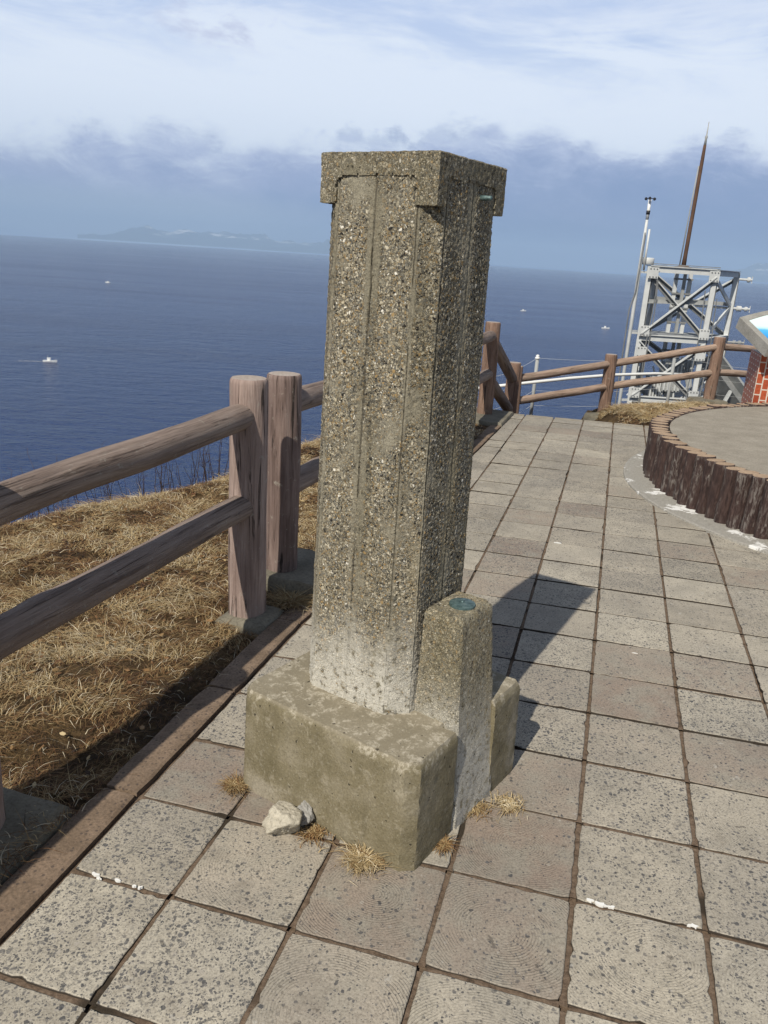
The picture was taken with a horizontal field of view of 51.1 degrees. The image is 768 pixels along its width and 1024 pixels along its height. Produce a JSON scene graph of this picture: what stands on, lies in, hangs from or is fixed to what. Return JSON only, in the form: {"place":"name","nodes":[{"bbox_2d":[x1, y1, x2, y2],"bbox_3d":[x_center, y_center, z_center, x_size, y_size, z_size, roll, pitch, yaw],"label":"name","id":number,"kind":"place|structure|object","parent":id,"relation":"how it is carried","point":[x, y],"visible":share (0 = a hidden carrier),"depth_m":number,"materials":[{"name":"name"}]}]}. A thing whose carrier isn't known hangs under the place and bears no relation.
{"place":"outdoors","nodes":[
{"label":"outdoors","id":0,"kind":"place"},
{"bbox_2d":[77,225,315,248],"bbox_3d":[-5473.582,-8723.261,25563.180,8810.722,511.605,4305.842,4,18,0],"label":"snowy hills","id":1,"kind":"structure","parent":0,"point":[148,233],"depth_m":24877.35,"materials":[{"name":"blue"}]},
{"bbox_2d":[260,239,329,253],"bbox_3d":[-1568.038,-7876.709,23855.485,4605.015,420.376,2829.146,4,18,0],"label":"dark headland","id":2,"kind":"structure","parent":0,"point":[321,247],"depth_m":23008.46,"materials":[{"name":"blue"}]},
{"bbox_2d":[0,405,668,886],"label":"terrain","id":3,"kind":"structure","parent":0,"point":[122,668],"depth_m":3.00,"materials":[{"name":"brown plant"}]},
{"bbox_2d":[3,440,228,522],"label":"dead stalks","id":4,"kind":"object","parent":3,"relation":"on","point":[191,480],"visible":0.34,"depth_m":5.59,"materials":[{"name":"brown plant"}]},
{"bbox_2d":[0,375,283,884],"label":"log fence","id":5,"kind":"object","parent":3,"relation":"on","point":[241,422],"visible":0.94,"depth_m":2.57,"materials":[{"name":"brown brown weathered wood"},{"name":"grey concrete"}]},
{"bbox_2d":[0,455,316,787],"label":"leaf litter","id":6,"kind":"object","parent":3,"relation":"on","point":[117,731],"visible":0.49,"depth_m":3.18,"materials":[{"name":"plant"}]},
{"bbox_2d":[0,425,500,943],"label":"kerb","id":7,"kind":"structure","parent":3,"relation":"on","point":[72,841],"depth_m":2.35,"materials":[{"name":"brown wood"}]},
{"bbox_2d":[266,584,312,617],"bbox_3d":[-0.425,0.366,3.608,0.510,0.109,0.452,4,18,0],"label":"grass tuft","id":8,"kind":"object","parent":3,"relation":"on","point":[296,599],"visible":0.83,"depth_m":3.60,"materials":[{"name":"plant"}]},
{"bbox_2d":[266,321,520,598],"bbox_3d":[0.487,-0.610,6.675,0.480,1.792,6.568,9,18,16],"label":"log fence","id":9,"kind":"object","parent":3,"relation":"on","point":[289,562],"visible":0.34,"depth_m":3.71,"materials":[{"name":"brown brown weathered wood"},{"name":"grey concrete"}]},
{"bbox_2d":[514,414,648,427],"bbox_3d":[2.367,-0.926,8.543,1.976,0.086,0.060,8,18,14],"label":"path end edging","id":10,"kind":"object","parent":3,"relation":"on","point":[584,420],"visible":0.29,"depth_m":8.59,"materials":[{"name":"grey concrete"}]},
{"bbox_2d":[499,372,678,386],"bbox_3d":[3.180,-1.546,12.251,4.827,1.147,0.154,-5,20,-25],"label":"pipe rail","id":11,"kind":"object","parent":3,"relation":"on","point":[585,377],"visible":0.23,"depth_m":11.96,"materials":[{"name":"white metal"}]},
{"bbox_2d":[496,355,747,414],"bbox_3d":[4.158,-1.707,12.599,9.536,1.520,0.818,-2,18,-16],"label":"wire fence","id":12,"kind":"object","parent":3,"relation":"on","point":[537,358],"visible":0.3,"depth_m":12.33,"materials":[{"name":"metal"}]},
{"bbox_2d":[516,336,755,421],"bbox_3d":[5.030,-1.754,11.902,7.717,1.640,0.551,-4,19,-24],"label":"log fence","id":13,"kind":"object","parent":3,"relation":"on","point":[718,347],"visible":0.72,"depth_m":11.21,"materials":[{"name":"brown wood"}]},
{"bbox_2d":[615,123,752,405],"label":"lattice tower","id":14,"kind":"structure","parent":3,"relation":"on","point":[680,304],"depth_m":23.47,"materials":[{"name":"grey metal"}]},
{"bbox_2d":[695,355,743,403],"bbox_3d":[11.104,-3.209,25.467,2.660,3.712,1.323,4,18,0],"label":"sloping duct","id":15,"kind":"object","parent":14,"relation":"attached to","point":[733,388],"visible":0.08,"depth_m":25.02,"materials":[{"name":"metal"}]},
{"bbox_2d":[623,402,767,554],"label":"round dais","id":16,"kind":"object","parent":3,"relation":"on","point":[705,468],"visible":0.99,"depth_m":5.53,"materials":[{"name":"brown concrete"}]},
{"bbox_2d":[735,311,767,403],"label":"map table","id":17,"kind":"object","parent":3,"relation":"on","point":[752,329],"visible":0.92,"depth_m":7.92,"materials":[{"name":"red brick"}]},
{"bbox_2d":[0,415,767,1023],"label":"paved path","id":18,"kind":"structure","parent":0,"point":[80,935],"depth_m":2.12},
{"bbox_2d":[214,769,255,802],"bbox_3d":[-0.426,0.793,2.324,0.129,0.043,0.148,-7,21,-31],"label":"grass tuft","id":19,"kind":"object","parent":18,"relation":"on","point":[234,785],"visible":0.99,"depth_m":2.33,"materials":[{"name":"plant"}]},
{"bbox_2d":[262,800,302,834],"bbox_3d":[-0.272,0.827,2.159,0.110,0.078,0.115,2,18,-5],"label":"stone","id":20,"kind":"object","parent":18,"relation":"on","point":[283,817],"visible":1,"depth_m":2.13,"materials":[{"name":"beige stone"}]},
{"bbox_2d":[297,800,314,825],"bbox_3d":[-0.211,0.825,2.197,0.058,0.066,0.068,13,20,26],"label":"stone","id":21,"kind":"object","parent":18,"relation":"on","point":[305,808],"visible":0.75,"depth_m":2.17,"materials":[{"name":"grey stone"}]},
{"bbox_2d":[293,821,335,852],"bbox_3d":[-0.181,0.864,2.157,0.138,0.025,0.153,4,18,0],"label":"grass tuft","id":22,"kind":"object","parent":18,"relation":"on","point":[314,830],"visible":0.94,"depth_m":2.15,"materials":[{"name":"plant"}]},
{"bbox_2d":[325,837,406,883],"bbox_3d":[-0.049,0.880,2.074,0.181,0.052,0.194,-5,20,-26],"label":"grass tuft","id":23,"kind":"object","parent":18,"relation":"on","point":[365,859],"visible":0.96,"depth_m":2.06,"materials":[{"name":"plant"}]},
{"bbox_2d":[243,150,519,870],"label":"monument pillar","id":24,"kind":"structure","parent":18,"relation":"on","point":[346,741],"depth_m":2.04,"materials":[{"name":"grey concrete"}]},
{"bbox_2d":[0,416,767,1023],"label":"joint mortar","id":25,"kind":"object","parent":18,"relation":"on","point":[416,980],"visible":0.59,"depth_m":1.98,"materials":[{"name":"concrete"}]},
{"bbox_2d":[92,542,698,928],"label":"paint flakes","id":26,"kind":"object","parent":18,"relation":"on","point":[597,903],"visible":1,"depth_m":1.97,"materials":[{"name":"white paint"}]},
{"bbox_2d":[433,833,462,858],"bbox_3d":[0.163,0.887,2.142,0.115,0.025,0.109,-5,20,-26],"label":"grass tuft","id":27,"kind":"object","parent":18,"relation":"on","point":[443,844],"visible":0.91,"depth_m":2.13,"materials":[{"name":"plant"}]},
{"bbox_2d":[414,591,492,829],"bbox_3d":[0.207,0.565,2.246,0.173,0.680,0.223,16,21,33],"label":"survey post","id":28,"kind":"object","parent":18,"relation":"on","point":[454,693],"visible":0.79,"depth_m":2.16,"materials":[{"name":"concrete"}]},
{"bbox_2d":[467,793,499,822],"bbox_3d":[0.252,0.839,2.307,0.159,0.019,0.158,4,18,0],"label":"grass tuft","id":29,"kind":"object","parent":18,"relation":"on","point":[479,806],"visible":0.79,"depth_m":2.28,"materials":[{"name":"plant"}]},
{"bbox_2d":[490,789,529,820],"bbox_3d":[0.354,0.844,2.308,0.152,0.018,0.163,11,19,23],"label":"grass tuft","id":30,"kind":"object","parent":18,"relation":"on","point":[509,803],"visible":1,"depth_m":2.31,"materials":[{"name":"plant"}]},
{"bbox_2d":[0,235,767,522],"bbox_3d":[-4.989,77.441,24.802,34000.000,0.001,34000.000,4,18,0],"label":"sea","id":31,"kind":"structure","parent":0,"point":[149,338],"depth_m":814.86,"materials":[{"name":"blue liquid"}]},
{"bbox_2d":[43,355,56,361],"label":"fishing boat","id":32,"kind":"object","parent":31,"relation":"on","point":[48,360],"visible":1,"depth_m":533.09,"materials":[{"name":"white paint"}]},
{"bbox_2d":[0,0,767,283],"label":"sky","id":33,"kind":"structure","parent":0,"point":[215,116],"materials":[{"name":"blue"}]},
{"bbox_2d":[589,398,718,422],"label":"grass","id":34,"kind":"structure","parent":0,"point":[652,409],"depth_m":9.66,"materials":[{"name":"plant"}]},
{"bbox_2d":[682,263,767,281],"bbox_3d":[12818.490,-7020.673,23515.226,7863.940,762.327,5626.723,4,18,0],"label":"hills","id":35,"kind":"structure","parent":0,"point":[757,272],"depth_m":23626.10,"materials":[{"name":"blue"}]}
]}

